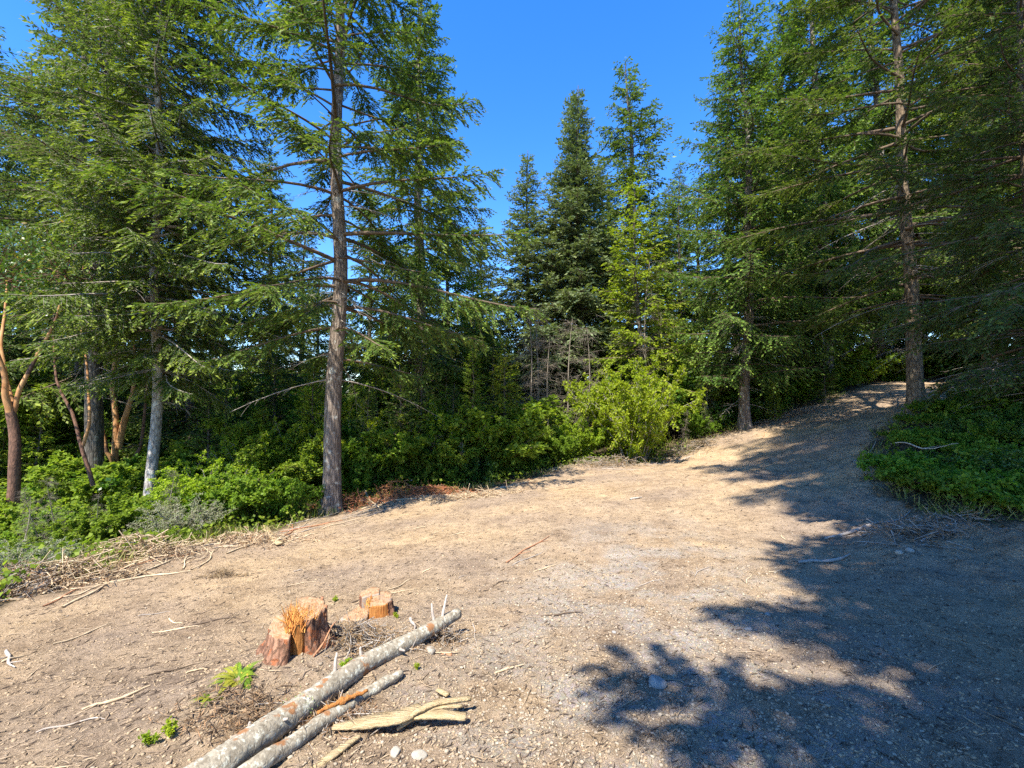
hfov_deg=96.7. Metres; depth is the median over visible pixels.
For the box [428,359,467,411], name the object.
conifer tree
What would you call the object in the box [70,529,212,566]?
brush pile
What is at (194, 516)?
leafy shrub
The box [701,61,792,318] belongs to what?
conifer tree
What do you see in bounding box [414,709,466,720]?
split board
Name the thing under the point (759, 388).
leafy shrub
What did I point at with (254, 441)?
leafy shrub
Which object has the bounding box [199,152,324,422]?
conifer tree
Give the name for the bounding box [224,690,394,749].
brush pile
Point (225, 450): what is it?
leafy shrub
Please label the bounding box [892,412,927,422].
leafy shrub
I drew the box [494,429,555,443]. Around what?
leafy shrub
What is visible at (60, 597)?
stick
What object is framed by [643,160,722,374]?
conifer tree
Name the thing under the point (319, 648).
stick
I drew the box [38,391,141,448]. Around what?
leafy shrub
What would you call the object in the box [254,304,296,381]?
conifer tree
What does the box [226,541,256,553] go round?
stick
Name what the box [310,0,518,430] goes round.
conifer tree
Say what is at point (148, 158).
conifer tree
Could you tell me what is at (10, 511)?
leafy shrub
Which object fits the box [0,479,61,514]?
leafy shrub
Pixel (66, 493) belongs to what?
leafy shrub
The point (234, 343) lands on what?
conifer tree
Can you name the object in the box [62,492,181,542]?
leafy shrub
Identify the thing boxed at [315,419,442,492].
leafy shrub
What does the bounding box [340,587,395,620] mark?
tree stump
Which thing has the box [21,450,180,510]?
leafy shrub
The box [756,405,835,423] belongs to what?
brush pile
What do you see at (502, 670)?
stick
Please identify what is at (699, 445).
brush pile
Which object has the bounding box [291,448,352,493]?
leafy shrub
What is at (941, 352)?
leafy shrub
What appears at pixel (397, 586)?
stick
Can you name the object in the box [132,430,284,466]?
leafy shrub
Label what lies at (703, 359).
conifer tree
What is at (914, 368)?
conifer tree
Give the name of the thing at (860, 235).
conifer tree
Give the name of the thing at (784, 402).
leafy shrub
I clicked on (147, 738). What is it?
green sprout
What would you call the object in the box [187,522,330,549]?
brush pile
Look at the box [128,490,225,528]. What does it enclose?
leafy shrub
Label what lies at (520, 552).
stick
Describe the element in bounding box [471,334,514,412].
conifer tree
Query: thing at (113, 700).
stick
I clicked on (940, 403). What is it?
leafy shrub
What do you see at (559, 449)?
leafy shrub
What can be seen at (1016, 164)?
conifer tree
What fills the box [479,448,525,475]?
leafy shrub
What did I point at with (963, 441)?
leafy shrub
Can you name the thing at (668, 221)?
conifer tree
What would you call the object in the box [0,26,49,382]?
conifer tree
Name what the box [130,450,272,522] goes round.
leafy shrub
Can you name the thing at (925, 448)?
stick
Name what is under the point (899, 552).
stone
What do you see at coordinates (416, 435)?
leafy shrub
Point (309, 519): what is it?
stick
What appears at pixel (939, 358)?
leafy shrub
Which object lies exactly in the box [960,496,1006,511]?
fern
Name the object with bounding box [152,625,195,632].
stick
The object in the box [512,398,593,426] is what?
leafy shrub
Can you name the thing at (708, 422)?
dead sapling
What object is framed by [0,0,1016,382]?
sky
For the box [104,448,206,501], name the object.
leafy shrub
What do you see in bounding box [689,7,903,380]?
conifer tree
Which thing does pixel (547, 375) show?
dead sapling
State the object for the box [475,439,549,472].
leafy shrub
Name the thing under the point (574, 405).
leafy shrub
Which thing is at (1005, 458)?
leafy shrub
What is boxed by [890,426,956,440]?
leafy shrub
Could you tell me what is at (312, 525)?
stick
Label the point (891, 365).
leafy shrub
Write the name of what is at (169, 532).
leafy shrub
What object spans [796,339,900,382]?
leafy shrub
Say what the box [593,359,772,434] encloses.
leafy shrub
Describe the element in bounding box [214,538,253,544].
stick
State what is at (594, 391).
leafy shrub
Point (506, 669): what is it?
twig litter
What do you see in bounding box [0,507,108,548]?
leafy shrub
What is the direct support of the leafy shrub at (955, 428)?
on the ground at (772, 504)
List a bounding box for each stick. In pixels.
[0,649,20,667]
[1,655,26,662]
[36,717,103,732]
[42,586,82,606]
[50,586,97,601]
[52,623,109,643]
[61,575,132,607]
[82,685,150,710]
[101,570,189,583]
[122,547,203,567]
[137,558,172,575]
[146,663,198,675]
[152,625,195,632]
[186,668,205,673]
[190,544,217,569]
[190,613,239,625]
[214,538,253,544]
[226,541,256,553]
[281,520,341,531]
[286,512,337,525]
[313,621,336,656]
[322,514,366,528]
[361,488,380,508]
[362,498,400,508]
[365,503,404,516]
[386,578,411,590]
[407,617,415,629]
[494,664,524,673]
[505,536,548,562]
[541,611,580,616]
[796,553,850,563]
[823,511,910,538]
[895,442,958,448]
[919,516,959,542]
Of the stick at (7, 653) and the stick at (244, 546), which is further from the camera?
the stick at (244, 546)
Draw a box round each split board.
[261,525,282,545]
[309,734,360,767]
[332,703,421,730]
[396,704,461,730]
[399,695,471,725]
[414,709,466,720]
[436,688,449,696]
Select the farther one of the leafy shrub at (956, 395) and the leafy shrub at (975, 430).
the leafy shrub at (956, 395)
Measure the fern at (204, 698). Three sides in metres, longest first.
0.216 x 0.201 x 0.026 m
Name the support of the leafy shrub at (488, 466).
on the ground at (772, 504)
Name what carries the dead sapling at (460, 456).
on the ground at (772, 504)
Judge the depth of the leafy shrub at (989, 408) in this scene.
8.80 m
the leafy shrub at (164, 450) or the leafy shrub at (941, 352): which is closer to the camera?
the leafy shrub at (164, 450)
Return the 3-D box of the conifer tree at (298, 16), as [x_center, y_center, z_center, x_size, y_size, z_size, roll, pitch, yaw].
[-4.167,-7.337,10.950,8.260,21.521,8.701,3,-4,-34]
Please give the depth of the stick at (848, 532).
5.84 m
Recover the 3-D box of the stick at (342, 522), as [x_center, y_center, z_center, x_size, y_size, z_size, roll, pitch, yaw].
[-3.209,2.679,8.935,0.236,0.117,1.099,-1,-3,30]
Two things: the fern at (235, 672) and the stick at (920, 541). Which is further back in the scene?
the stick at (920, 541)
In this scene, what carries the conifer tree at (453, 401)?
on the ground at (772, 504)
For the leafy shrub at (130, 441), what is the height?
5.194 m
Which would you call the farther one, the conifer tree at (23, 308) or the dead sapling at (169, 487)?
the conifer tree at (23, 308)
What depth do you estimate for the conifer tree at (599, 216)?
27.16 m
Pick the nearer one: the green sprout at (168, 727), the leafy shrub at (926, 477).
the green sprout at (168, 727)
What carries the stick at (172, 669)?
on the ground at (772, 504)
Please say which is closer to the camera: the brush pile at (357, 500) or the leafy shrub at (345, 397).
the brush pile at (357, 500)
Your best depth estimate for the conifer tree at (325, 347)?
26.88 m
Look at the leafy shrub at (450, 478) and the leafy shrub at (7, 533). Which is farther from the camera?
the leafy shrub at (450, 478)
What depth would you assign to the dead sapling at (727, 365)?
18.54 m
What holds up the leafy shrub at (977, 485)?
on the ground at (772, 504)
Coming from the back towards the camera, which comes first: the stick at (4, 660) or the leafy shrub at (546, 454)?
the leafy shrub at (546, 454)
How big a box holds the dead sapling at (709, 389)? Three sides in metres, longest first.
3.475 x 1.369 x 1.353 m
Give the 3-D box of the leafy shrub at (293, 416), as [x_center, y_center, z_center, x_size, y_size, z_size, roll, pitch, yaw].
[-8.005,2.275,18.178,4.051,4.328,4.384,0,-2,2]
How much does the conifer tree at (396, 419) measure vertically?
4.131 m
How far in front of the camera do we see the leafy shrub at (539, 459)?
14.18 m
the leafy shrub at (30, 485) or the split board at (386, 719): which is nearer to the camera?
the split board at (386, 719)
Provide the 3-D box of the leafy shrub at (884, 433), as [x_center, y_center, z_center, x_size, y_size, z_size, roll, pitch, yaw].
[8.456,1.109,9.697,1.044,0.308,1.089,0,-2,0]
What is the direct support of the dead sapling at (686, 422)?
on the ground at (772, 504)
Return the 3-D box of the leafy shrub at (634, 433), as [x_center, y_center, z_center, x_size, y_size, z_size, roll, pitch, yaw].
[4.109,0.812,15.302,5.121,4.139,4.912,1,-3,-29]
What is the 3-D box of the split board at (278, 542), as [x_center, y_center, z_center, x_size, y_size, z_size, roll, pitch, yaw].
[-4.321,2.675,8.114,0.140,0.220,2.120,2,-3,-35]
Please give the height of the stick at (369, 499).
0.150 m
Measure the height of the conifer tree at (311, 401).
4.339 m
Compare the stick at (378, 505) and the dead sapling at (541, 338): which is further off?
the dead sapling at (541, 338)
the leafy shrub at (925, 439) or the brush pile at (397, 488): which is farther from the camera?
the brush pile at (397, 488)
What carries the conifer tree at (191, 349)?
on the ground at (772, 504)
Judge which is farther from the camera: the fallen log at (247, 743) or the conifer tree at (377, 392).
the conifer tree at (377, 392)
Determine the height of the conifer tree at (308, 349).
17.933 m
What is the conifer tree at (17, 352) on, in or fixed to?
on the ground at (772, 504)
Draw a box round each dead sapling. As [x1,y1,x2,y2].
[9,497,41,557]
[12,488,48,544]
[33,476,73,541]
[87,491,109,549]
[152,470,179,528]
[161,487,185,524]
[458,440,466,484]
[511,308,554,404]
[513,302,561,408]
[527,333,565,425]
[546,318,587,456]
[571,325,610,453]
[577,377,604,453]
[613,256,678,444]
[646,310,682,436]
[673,410,691,447]
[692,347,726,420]
[702,402,713,435]
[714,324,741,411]
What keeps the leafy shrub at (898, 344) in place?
on the ground at (772, 504)
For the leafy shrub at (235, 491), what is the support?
on the ground at (772, 504)
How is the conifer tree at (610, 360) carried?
on the ground at (772, 504)
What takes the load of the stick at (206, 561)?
on the ground at (772, 504)
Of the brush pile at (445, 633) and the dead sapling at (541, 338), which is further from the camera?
the dead sapling at (541, 338)
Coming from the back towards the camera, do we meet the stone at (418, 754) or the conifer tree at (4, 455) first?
the conifer tree at (4, 455)
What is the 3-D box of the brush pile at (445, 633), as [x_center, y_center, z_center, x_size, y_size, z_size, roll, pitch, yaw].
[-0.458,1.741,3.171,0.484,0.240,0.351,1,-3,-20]
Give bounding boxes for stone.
[390,746,400,758]
[411,749,426,759]
[425,646,434,654]
[648,674,666,689]
[895,550,903,554]
[905,547,914,552]
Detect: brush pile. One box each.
[0,548,162,601]
[0,556,102,602]
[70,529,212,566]
[120,672,335,757]
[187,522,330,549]
[191,564,247,580]
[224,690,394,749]
[301,488,396,512]
[324,609,433,681]
[354,477,445,503]
[366,481,477,500]
[410,618,477,649]
[420,482,531,503]
[553,452,693,472]
[643,430,742,461]
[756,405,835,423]
[812,507,1018,552]
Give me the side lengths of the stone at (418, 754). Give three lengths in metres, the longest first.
0.070 x 0.052 x 0.035 m
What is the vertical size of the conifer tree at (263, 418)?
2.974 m
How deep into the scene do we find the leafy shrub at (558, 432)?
16.22 m
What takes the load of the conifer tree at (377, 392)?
on the ground at (772, 504)
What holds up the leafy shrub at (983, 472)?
on the ground at (772, 504)
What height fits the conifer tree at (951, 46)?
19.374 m
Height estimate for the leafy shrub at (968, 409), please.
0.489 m
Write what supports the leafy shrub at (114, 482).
on the ground at (772, 504)
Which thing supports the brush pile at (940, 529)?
on the ground at (772, 504)
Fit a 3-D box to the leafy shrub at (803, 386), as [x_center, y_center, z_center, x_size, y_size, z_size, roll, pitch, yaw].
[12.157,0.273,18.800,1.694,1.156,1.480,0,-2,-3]
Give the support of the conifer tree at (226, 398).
on the ground at (772, 504)
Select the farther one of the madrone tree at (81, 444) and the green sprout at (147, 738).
the madrone tree at (81, 444)
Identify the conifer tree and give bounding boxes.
[0,0,206,471]
[0,0,222,501]
[0,0,327,508]
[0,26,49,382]
[0,49,74,380]
[0,117,50,471]
[0,378,29,489]
[0,383,72,487]
[1,125,162,431]
[44,203,177,408]
[76,0,550,515]
[103,146,256,461]
[122,253,235,422]
[173,382,235,480]
[197,384,245,461]
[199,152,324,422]
[208,275,239,387]
[243,214,347,408]
[246,348,297,437]
[250,409,274,450]
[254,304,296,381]
[283,257,342,386]
[288,366,324,498]
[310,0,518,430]
[311,197,409,402]
[323,295,356,396]
[344,388,386,479]
[351,338,398,429]
[373,235,440,388]
[380,363,429,485]
[390,341,444,444]
[401,203,489,403]
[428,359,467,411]
[439,274,508,408]
[439,383,466,480]
[450,216,516,369]
[454,351,493,440]
[470,153,604,403]
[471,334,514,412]
[483,335,529,441]
[496,95,634,394]
[518,245,565,356]
[525,88,668,411]
[574,165,637,392]
[575,56,730,394]
[583,174,707,432]
[634,181,690,362]
[635,196,678,348]
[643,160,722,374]
[656,0,884,429]
[659,175,723,362]
[668,82,803,372]
[682,333,707,410]
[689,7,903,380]
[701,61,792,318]
[711,0,1023,413]
[742,0,953,393]
[743,115,867,356]
[765,380,787,421]
[776,359,799,405]
[790,0,1008,382]
[807,347,844,403]
[815,99,904,352]
[851,0,1023,413]
[861,70,926,329]
[864,0,1022,375]
[866,64,977,345]
[880,0,1023,381]
[904,72,997,339]
[922,1,1023,387]
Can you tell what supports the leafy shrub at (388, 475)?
on the ground at (772, 504)
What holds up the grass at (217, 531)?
on the ground at (772, 504)
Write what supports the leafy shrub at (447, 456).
on the ground at (772, 504)
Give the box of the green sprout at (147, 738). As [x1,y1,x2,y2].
[137,730,160,744]
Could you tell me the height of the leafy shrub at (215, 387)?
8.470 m
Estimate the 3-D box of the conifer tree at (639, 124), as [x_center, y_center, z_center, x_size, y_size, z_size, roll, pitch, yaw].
[6.817,-7.573,26.054,9.649,21.620,9.936,0,-2,8]
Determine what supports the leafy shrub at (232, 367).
on the ground at (772, 504)
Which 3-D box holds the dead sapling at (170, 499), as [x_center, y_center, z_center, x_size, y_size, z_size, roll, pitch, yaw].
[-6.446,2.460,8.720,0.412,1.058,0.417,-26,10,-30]
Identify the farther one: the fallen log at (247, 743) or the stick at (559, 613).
the stick at (559, 613)
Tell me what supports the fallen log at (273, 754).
on the ground at (772, 504)
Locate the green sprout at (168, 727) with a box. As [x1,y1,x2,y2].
[160,715,178,737]
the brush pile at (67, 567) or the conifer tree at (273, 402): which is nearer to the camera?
the brush pile at (67, 567)
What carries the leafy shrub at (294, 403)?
on the ground at (772, 504)
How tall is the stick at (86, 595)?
0.081 m
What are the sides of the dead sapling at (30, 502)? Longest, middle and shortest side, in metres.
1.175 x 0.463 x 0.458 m
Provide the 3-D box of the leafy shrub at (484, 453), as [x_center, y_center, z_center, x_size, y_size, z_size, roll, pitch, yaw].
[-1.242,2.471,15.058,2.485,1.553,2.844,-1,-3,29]
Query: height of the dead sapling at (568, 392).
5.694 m
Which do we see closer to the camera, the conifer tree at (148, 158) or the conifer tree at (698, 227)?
the conifer tree at (148, 158)
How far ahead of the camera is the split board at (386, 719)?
2.17 m
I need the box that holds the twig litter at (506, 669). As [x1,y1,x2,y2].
[0,437,1023,767]
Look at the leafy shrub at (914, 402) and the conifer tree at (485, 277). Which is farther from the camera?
the conifer tree at (485, 277)
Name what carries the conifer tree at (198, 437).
on the ground at (772, 504)
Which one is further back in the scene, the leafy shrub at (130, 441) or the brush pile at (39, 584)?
the leafy shrub at (130, 441)
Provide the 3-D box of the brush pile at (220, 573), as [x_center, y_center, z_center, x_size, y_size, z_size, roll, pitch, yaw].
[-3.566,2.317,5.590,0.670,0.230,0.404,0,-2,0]
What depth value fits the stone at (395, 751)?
2.01 m
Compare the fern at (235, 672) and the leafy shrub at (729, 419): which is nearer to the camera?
the fern at (235, 672)
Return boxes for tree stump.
[255,596,339,665]
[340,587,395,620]
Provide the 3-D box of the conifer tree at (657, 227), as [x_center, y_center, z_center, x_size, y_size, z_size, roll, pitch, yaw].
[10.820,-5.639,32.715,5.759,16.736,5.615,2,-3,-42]
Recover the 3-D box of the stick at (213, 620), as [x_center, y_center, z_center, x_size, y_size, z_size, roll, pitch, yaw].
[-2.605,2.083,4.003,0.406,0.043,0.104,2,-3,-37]
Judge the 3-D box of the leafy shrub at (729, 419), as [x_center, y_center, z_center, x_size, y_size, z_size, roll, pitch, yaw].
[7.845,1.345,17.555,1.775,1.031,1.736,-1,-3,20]
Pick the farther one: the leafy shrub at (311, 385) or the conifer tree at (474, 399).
the leafy shrub at (311, 385)
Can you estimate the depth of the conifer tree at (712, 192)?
27.27 m
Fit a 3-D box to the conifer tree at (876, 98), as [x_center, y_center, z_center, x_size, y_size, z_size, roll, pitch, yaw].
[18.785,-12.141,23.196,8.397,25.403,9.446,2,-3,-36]
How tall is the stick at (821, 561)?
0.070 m
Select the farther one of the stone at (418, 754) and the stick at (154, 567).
the stick at (154, 567)
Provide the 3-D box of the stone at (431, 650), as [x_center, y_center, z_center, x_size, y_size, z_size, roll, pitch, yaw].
[-0.528,1.720,2.928,0.068,0.051,0.077,0,-8,3]
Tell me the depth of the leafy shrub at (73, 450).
14.31 m
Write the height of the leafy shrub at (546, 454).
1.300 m
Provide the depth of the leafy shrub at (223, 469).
12.66 m
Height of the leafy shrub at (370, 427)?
3.184 m
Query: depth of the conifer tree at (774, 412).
16.56 m
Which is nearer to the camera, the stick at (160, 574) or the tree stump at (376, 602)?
the tree stump at (376, 602)
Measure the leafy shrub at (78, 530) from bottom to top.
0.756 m
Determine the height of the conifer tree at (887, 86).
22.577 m
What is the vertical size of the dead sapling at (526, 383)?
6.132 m
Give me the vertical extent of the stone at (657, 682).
0.077 m
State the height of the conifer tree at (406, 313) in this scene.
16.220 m
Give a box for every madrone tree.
[0,212,142,514]
[13,200,149,485]
[18,263,193,464]
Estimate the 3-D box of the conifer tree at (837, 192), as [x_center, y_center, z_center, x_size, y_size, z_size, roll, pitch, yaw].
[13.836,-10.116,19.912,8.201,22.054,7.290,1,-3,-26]
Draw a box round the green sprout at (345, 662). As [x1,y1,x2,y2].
[339,658,351,666]
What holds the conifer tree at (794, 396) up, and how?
on the ground at (772, 504)
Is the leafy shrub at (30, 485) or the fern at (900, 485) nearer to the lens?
the fern at (900, 485)
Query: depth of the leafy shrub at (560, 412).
17.48 m
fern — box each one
[188,693,222,706]
[207,660,262,695]
[888,482,922,491]
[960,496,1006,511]
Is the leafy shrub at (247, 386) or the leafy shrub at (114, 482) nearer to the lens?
the leafy shrub at (114, 482)
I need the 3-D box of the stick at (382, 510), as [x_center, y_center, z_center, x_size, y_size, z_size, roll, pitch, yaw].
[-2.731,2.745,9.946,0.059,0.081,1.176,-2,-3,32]
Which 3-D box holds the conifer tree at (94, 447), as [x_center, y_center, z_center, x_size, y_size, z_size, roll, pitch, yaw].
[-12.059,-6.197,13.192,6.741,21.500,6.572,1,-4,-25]
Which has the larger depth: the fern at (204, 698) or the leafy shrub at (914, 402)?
the leafy shrub at (914, 402)
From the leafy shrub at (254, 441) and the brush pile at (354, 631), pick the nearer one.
the brush pile at (354, 631)
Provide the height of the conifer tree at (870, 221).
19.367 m
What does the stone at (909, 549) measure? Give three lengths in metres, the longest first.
0.100 x 0.078 x 0.065 m
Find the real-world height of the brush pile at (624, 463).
0.665 m
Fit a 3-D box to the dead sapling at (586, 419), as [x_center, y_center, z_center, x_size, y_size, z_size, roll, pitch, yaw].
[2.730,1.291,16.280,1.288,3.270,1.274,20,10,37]
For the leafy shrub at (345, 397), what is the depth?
19.95 m
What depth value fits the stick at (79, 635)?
3.93 m
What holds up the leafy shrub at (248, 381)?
on the ground at (772, 504)
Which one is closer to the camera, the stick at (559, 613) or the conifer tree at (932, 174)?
the stick at (559, 613)
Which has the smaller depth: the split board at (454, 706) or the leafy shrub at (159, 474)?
the split board at (454, 706)
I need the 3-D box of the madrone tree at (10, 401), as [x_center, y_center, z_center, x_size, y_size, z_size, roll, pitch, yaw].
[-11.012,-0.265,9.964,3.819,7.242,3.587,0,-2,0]
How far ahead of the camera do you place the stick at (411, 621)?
3.55 m
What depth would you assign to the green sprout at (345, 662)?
2.64 m
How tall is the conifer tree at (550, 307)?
18.779 m
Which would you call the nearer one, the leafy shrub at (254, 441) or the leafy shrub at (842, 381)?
the leafy shrub at (254, 441)
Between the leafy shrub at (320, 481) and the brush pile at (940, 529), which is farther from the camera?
the leafy shrub at (320, 481)
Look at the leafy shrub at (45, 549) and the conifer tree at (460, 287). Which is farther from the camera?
the conifer tree at (460, 287)
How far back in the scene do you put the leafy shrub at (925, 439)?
8.31 m
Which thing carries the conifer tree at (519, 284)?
on the ground at (772, 504)
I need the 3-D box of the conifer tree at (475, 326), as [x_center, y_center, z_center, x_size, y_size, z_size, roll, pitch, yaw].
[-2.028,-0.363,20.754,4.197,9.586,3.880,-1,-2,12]
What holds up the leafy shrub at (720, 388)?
on the ground at (772, 504)
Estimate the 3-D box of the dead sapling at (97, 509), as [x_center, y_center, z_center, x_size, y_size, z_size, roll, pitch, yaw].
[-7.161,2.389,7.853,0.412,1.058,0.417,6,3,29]
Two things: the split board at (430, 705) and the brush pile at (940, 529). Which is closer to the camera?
the split board at (430, 705)
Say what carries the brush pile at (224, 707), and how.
on the ground at (772, 504)
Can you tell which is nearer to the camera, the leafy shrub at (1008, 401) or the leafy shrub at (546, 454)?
the leafy shrub at (1008, 401)
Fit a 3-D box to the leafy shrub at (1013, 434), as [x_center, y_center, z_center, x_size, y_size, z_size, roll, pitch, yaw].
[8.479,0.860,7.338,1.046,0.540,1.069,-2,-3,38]
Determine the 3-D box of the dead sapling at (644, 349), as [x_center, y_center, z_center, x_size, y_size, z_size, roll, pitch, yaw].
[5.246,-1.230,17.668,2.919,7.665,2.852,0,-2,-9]
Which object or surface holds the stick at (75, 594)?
on the ground at (772, 504)
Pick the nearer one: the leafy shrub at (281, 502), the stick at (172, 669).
the stick at (172, 669)
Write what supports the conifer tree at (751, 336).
on the ground at (772, 504)
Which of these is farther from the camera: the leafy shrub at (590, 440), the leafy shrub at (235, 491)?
the leafy shrub at (590, 440)
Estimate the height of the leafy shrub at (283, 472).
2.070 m
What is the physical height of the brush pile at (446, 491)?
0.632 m
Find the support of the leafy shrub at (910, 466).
on the ground at (772, 504)
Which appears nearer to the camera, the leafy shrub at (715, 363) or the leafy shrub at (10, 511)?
the leafy shrub at (10, 511)
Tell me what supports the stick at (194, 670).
on the ground at (772, 504)
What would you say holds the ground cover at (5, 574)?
on the ground at (772, 504)
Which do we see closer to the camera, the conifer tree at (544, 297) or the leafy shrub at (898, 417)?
the leafy shrub at (898, 417)
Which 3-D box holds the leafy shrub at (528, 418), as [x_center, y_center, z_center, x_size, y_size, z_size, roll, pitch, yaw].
[-0.772,1.857,15.057,4.875,3.047,5.580,0,-2,3]
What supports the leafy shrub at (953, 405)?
on the ground at (772, 504)
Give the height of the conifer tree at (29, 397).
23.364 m
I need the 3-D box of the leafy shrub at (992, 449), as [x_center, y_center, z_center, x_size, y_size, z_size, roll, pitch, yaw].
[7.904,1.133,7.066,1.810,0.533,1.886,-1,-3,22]
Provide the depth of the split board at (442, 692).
2.47 m
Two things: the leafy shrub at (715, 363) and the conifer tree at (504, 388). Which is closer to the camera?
the conifer tree at (504, 388)
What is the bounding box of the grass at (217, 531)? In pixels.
[64,387,1023,578]
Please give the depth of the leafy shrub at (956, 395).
11.59 m
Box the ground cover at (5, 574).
[0,375,1023,598]
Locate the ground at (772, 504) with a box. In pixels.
[0,350,1023,767]
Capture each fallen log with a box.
[183,594,461,767]
[237,669,403,767]
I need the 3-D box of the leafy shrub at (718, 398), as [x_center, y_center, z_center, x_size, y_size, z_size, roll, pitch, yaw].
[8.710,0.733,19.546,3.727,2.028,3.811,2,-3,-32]
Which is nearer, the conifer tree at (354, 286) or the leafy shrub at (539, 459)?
the leafy shrub at (539, 459)
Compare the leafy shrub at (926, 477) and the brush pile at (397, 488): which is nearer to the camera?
the leafy shrub at (926, 477)
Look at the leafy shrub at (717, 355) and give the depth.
22.89 m
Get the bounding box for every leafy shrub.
[0,369,111,486]
[0,459,133,511]
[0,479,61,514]
[0,491,110,544]
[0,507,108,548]
[0,536,89,574]
[2,513,124,555]
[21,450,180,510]
[21,481,36,490]
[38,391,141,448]
[53,471,122,511]
[55,441,168,461]
[56,384,185,451]
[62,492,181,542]
[69,453,201,509]
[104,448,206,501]
[119,437,219,461]
[121,492,238,537]
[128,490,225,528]
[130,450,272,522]
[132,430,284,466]
[135,380,236,414]
[146,528,197,545]
[149,383,259,433]
[172,362,294,400]
[174,465,201,476]
[185,459,233,486]
[191,407,323,487]
[195,463,314,524]
[197,375,324,435]
[201,416,318,484]
[217,363,324,400]
[241,462,299,479]
[243,386,351,435]
[248,478,325,521]
[258,439,322,494]
[275,467,322,498]
[278,372,357,408]
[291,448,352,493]
[292,396,417,483]
[296,378,407,425]
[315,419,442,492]
[322,456,391,495]
[341,372,443,428]
[351,407,460,486]
[369,460,420,489]
[387,450,447,488]
[391,431,494,485]
[405,387,507,450]
[415,394,559,478]
[424,462,471,487]
[450,454,503,483]
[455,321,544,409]
[460,442,495,464]
[463,397,575,439]
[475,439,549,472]
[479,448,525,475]
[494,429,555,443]
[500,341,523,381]
[507,442,550,469]
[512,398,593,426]
[520,445,554,471]
[536,434,579,464]
[545,413,615,460]
[548,378,629,405]
[550,414,583,440]
[558,391,606,443]
[563,349,706,462]
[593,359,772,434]
[620,349,783,380]
[624,361,760,408]
[652,339,760,380]
[668,406,724,438]
[681,379,761,411]
[695,406,737,430]
[732,397,783,421]
[738,361,807,401]
[755,383,801,409]
[792,376,826,401]
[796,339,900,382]
[803,363,863,391]
[844,360,887,384]
[856,448,1023,476]
[857,332,934,352]
[861,348,947,381]
[864,462,1020,497]
[874,364,903,381]
[876,430,912,435]
[885,447,947,462]
[886,427,995,450]
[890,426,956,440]
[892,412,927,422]
[894,341,975,376]
[903,399,970,413]
[911,398,957,405]
[923,345,980,376]
[925,353,980,376]
[933,465,1023,510]
[935,412,1016,433]
[938,403,1019,414]
[938,439,1023,462]
[942,446,1023,474]
[945,440,987,455]
[947,401,993,409]
[948,389,982,396]
[951,395,985,401]
[958,418,1023,445]
[971,402,1023,428]
[974,392,1023,407]
[976,401,1019,418]
[978,470,1023,493]
[994,423,1023,447]
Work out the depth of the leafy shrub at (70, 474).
12.02 m
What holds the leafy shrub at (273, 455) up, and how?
on the ground at (772, 504)
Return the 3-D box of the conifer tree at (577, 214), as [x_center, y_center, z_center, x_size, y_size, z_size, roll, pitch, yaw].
[3.365,-5.492,21.819,6.560,18.232,6.242,2,-3,-34]
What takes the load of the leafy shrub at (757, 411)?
on the ground at (772, 504)
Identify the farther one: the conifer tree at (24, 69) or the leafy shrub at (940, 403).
the conifer tree at (24, 69)
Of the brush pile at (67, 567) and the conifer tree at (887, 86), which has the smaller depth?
the brush pile at (67, 567)
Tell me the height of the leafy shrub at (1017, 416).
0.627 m
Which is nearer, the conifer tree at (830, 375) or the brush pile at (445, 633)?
the brush pile at (445, 633)
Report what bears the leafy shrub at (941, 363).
on the ground at (772, 504)
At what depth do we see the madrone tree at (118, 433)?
13.53 m
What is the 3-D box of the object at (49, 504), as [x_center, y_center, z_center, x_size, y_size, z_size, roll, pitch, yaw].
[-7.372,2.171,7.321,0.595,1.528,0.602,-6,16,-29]
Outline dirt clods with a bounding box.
[0,396,1023,767]
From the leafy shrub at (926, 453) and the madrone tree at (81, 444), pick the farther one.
the madrone tree at (81, 444)
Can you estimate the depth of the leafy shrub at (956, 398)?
11.01 m
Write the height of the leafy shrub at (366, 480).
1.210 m
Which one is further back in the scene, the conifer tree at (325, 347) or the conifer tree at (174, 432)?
the conifer tree at (325, 347)
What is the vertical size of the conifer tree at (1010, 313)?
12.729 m
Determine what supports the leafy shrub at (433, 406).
on the ground at (772, 504)
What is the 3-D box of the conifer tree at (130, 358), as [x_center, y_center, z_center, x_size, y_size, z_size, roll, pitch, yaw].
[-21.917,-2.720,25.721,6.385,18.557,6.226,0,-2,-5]
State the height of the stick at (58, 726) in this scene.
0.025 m
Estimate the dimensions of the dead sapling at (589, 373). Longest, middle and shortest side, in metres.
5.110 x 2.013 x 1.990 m
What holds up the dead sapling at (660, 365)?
on the ground at (772, 504)
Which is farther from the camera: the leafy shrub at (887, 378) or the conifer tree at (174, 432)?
the leafy shrub at (887, 378)
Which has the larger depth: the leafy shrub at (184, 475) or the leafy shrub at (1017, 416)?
the leafy shrub at (184, 475)
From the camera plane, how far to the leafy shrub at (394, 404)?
18.10 m

